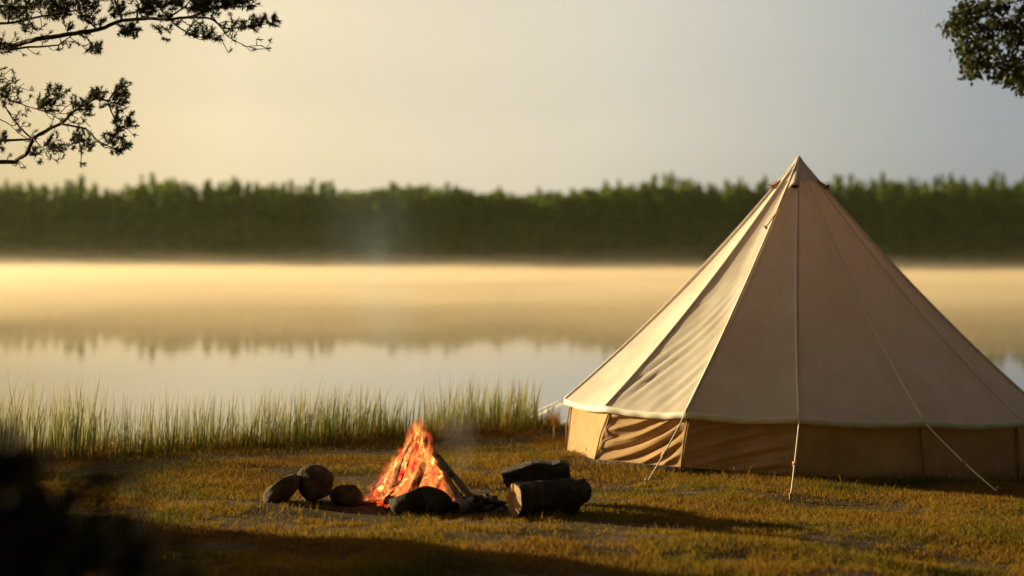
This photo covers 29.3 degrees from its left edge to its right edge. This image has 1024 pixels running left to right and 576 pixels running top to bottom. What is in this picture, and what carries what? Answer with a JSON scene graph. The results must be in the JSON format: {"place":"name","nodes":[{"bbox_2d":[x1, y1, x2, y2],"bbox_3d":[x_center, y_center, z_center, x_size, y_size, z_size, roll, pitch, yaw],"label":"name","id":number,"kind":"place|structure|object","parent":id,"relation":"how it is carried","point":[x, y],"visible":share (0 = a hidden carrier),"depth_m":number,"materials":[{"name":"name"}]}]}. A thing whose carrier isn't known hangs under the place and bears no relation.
{"place":"outdoors","nodes":[
{"label":"outdoors","id":0,"kind":"place"},
{"bbox_2d":[484,504,493,511],"bbox_3d":[-0.145,1.384,12.324,0.063,0.044,0.052,0,1,-15],"label":"charcoal","id":1,"kind":"object","parent":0,"point":[489,508],"visible":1,"depth_m":12.31,"materials":[{"name":"brown wood"}]},
{"bbox_2d":[0,266,1023,455],"bbox_3d":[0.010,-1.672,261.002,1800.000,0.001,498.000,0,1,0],"label":"lake water","id":2,"kind":"structure","parent":0,"point":[137,332],"depth_m":54.36,"materials":[{"name":"grey liquid"}]},
{"bbox_2d":[0,0,1023,206],"label":"sky","id":3,"kind":"structure","parent":0,"point":[480,96],"materials":[{"name":"beige"}]},
{"bbox_2d":[1,264,1023,575],"bbox_3d":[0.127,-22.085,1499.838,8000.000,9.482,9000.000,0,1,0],"label":"ground","id":4,"kind":"structure","parent":0,"point":[363,516],"depth_m":12.01,"materials":[{"name":"green plant"}]},
{"bbox_2d":[0,410,207,575],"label":"dark bush","id":5,"kind":"object","parent":4,"relation":"on","point":[27,514],"visible":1,"depth_m":3.36,"materials":[{"name":"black plant"}]},
{"bbox_2d":[0,0,282,169],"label":"pine tree","id":6,"kind":"object","parent":4,"relation":"on","point":[200,7],"visible":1,"depth_m":12.93,"materials":[{"name":"green plant"}]},
{"bbox_2d":[0,359,544,459],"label":"reed bed","id":7,"kind":"object","parent":4,"relation":"on","point":[56,430],"visible":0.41,"depth_m":16.63,"materials":[{"name":"green plant"}]},
{"bbox_2d":[263,474,300,502],"bbox_3d":[-1.499,1.315,12.750,0.249,0.214,0.180,0,1,0],"label":"stone","id":8,"kind":"object","parent":4,"relation":"on","point":[282,490],"visible":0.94,"depth_m":12.68,"materials":[{"name":"grey stone"}]},
{"bbox_2d":[5,404,562,460],"bbox_3d":[-2.538,1.367,16.415,8.423,0.613,1.206,0,1,-38],"label":"sedge","id":9,"kind":"object","parent":4,"relation":"on","point":[403,433],"visible":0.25,"depth_m":16.61,"materials":[{"name":"green plant"}]},
{"bbox_2d":[297,464,333,500],"bbox_3d":[-1.291,1.272,12.792,0.250,0.246,0.227,0,1,0],"label":"stone","id":10,"kind":"object","parent":4,"relation":"on","point":[316,481],"visible":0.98,"depth_m":12.73,"materials":[{"name":"stone"}]},
{"bbox_2d":[330,484,363,506],"bbox_3d":[-1.070,1.353,12.706,0.221,0.167,0.196,0,1,0],"label":"stone","id":11,"kind":"object","parent":4,"relation":"on","point":[350,495],"visible":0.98,"depth_m":12.63,"materials":[{"name":"stone"}]},
{"bbox_2d":[389,486,451,516],"bbox_3d":[-0.585,1.346,12.316,0.398,0.213,0.268,0,1,-29],"label":"stone","id":12,"kind":"object","parent":4,"relation":"on","point":[417,500],"visible":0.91,"depth_m":12.22,"materials":[{"name":"grey stone"}]},
{"bbox_2d":[361,500,507,513],"bbox_3d":[-0.524,1.408,12.624,1.156,0.050,0.725,0,1,0],"label":"ash bed","id":13,"kind":"object","parent":4,"relation":"on","point":[369,506],"visible":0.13,"depth_m":12.54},
{"bbox_2d":[366,446,406,502],"bbox_3d":[-0.788,1.198,12.681,0.325,0.412,0.059,1,1,15],"label":"firewood","id":14,"kind":"object","parent":13,"relation":"on","point":[372,496],"visible":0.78,"depth_m":12.69,"materials":[{"name":"brown wood"}]},
{"bbox_2d":[381,433,418,508],"bbox_3d":[-0.717,1.176,12.564,0.276,0.482,0.062,0,1,-38],"label":"firewood","id":15,"kind":"object","parent":13,"relation":"on","point":[395,482],"visible":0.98,"depth_m":12.54,"materials":[{"name":"brown wood"}]},
{"bbox_2d":[374,423,442,507],"bbox_3d":[-0.643,1.097,12.599,0.760,0.613,0.515,0,1,0],"label":"campfire","id":16,"kind":"object","parent":13,"relation":"on","point":[388,478],"visible":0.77,"depth_m":12.52,"materials":[{"name":"orange wood"}]},
{"bbox_2d":[397,440,419,495],"bbox_3d":[-0.674,1.191,12.801,0.056,0.420,0.361,0,1,-24],"label":"firewood","id":17,"kind":"object","parent":13,"relation":"on","point":[402,489],"visible":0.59,"depth_m":12.80,"materials":[{"name":"brown wood"}]},
{"bbox_2d":[408,462,426,491],"bbox_3d":[-0.621,1.268,12.527,0.056,0.302,0.221,1,1,37],"label":"firewood","id":18,"kind":"object","parent":13,"relation":"on","point":[417,480],"visible":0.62,"depth_m":12.54,"materials":[{"name":"brown wood"}]},
{"bbox_2d":[415,442,440,488],"bbox_3d":[-0.542,1.205,12.784,0.055,0.422,0.355,1,1,30],"label":"firewood","id":19,"kind":"object","parent":13,"relation":"on","point":[432,481],"visible":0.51,"depth_m":12.77,"materials":[{"name":"brown wood"}]},
{"bbox_2d":[436,461,461,499],"bbox_3d":[-0.387,1.266,12.559,0.221,0.314,0.047,1,1,27],"label":"firewood","id":20,"kind":"object","parent":13,"relation":"on","point":[456,494],"visible":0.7,"depth_m":12.55,"materials":[{"name":"brown wood"}]},
{"bbox_2d":[431,451,480,504],"bbox_3d":[-0.359,1.235,12.609,0.319,0.380,0.049,0,1,-4],"label":"firewood","id":21,"kind":"object","parent":13,"relation":"on","point":[460,485],"visible":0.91,"depth_m":12.59,"materials":[{"name":"brown wood"}]},
{"bbox_2d":[448,497,482,514],"bbox_3d":[-0.290,1.381,12.491,0.091,0.093,0.464,1,1,19],"label":"firewood","id":22,"kind":"object","parent":13,"relation":"on","point":[468,504],"visible":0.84,"depth_m":12.33,"materials":[{"name":"brown wood"}]},
{"bbox_2d":[473,498,479,502],"bbox_3d":[-0.226,1.350,12.438,0.046,0.035,0.025,0,1,-31],"label":"charcoal","id":23,"kind":"object","parent":13,"relation":"on","point":[476,500],"visible":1,"depth_m":12.43,"materials":[{"name":"brown wood"}]},
{"bbox_2d":[483,498,490,504],"bbox_3d":[-0.160,1.354,12.456,0.044,0.044,0.041,1,1,19],"label":"charcoal","id":24,"kind":"object","parent":4,"relation":"on","point":[486,501],"visible":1,"depth_m":12.44,"materials":[{"name":"brown wood"}]},
{"bbox_2d":[490,500,500,505],"bbox_3d":[-0.113,1.371,12.502,0.081,0.038,0.040,0,1,0],"label":"charcoal","id":25,"kind":"object","parent":4,"relation":"on","point":[494,502],"visible":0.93,"depth_m":12.49,"materials":[{"name":"brown wood"}]},
{"bbox_2d":[0,170,1023,270],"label":"forest","id":26,"kind":"object","parent":4,"relation":"on","point":[951,224],"visible":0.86,"depth_m":481.77,"materials":[{"name":"green plant"}]},
{"bbox_2d":[506,478,580,517],"bbox_3d":[0.199,1.319,12.275,0.436,0.244,0.240,0,1,-26],"label":"sawn log","id":27,"kind":"object","parent":4,"relation":"on","point":[538,497],"visible":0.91,"depth_m":12.18,"materials":[{"name":"brown wood"}]},
{"bbox_2d":[501,459,569,487],"bbox_3d":[0.152,1.191,12.550,0.446,0.183,0.262,0,1,0],"label":"split log","id":28,"kind":"object","parent":27,"relation":"on","point":[538,470],"visible":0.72,"depth_m":12.42,"materials":[{"name":"brown wood"}]},
{"bbox_2d":[551,412,554,437],"bbox_3d":[0.370,1.273,17.599,0.034,0.320,0.017,0,1,0],"label":"marker stake","id":29,"kind":"object","parent":4,"relation":"on","point":[553,424],"visible":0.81,"depth_m":17.59,"materials":[{"name":"brown wood"}]},
{"bbox_2d":[575,478,591,503],"bbox_3d":[0.399,1.328,12.748,0.175,0.176,0.237,1,1,34],"label":"log stub","id":30,"kind":"object","parent":4,"relation":"on","point":[585,487],"visible":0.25,"depth_m":12.75,"materials":[{"name":"brown wood"}]},
{"bbox_2d":[533,156,1023,499],"bbox_3d":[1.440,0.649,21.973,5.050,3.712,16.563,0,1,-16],"label":"bell tent","id":31,"kind":"object","parent":4,"relation":"on","point":[794,321],"visible":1,"depth_m":15.61,"materials":[{"name":"fabric"}]},
{"bbox_2d":[935,0,1023,97],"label":"oak tree","id":32,"kind":"object","parent":4,"relation":"on","point":[962,21],"visible":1,"depth_m":18.92,"materials":[{"name":"green plant"}]},
{"bbox_3d":[-0.150,1.409,12.803,0.069,0.026,0.041,0,1,0],"label":"charcoal","id":33,"kind":"object","parent":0,"visible":0},
{"bbox_2d":[481,492,489,497],"bbox_3d":[-0.171,1.353,12.825,0.059,0.040,0.042,1,1,38],"label":"charcoal","id":34,"kind":"object","parent":33,"relation":"on","point":[485,494],"visible":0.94,"depth_m":12.81,"materials":[{"name":"grey wood"}]}
]}

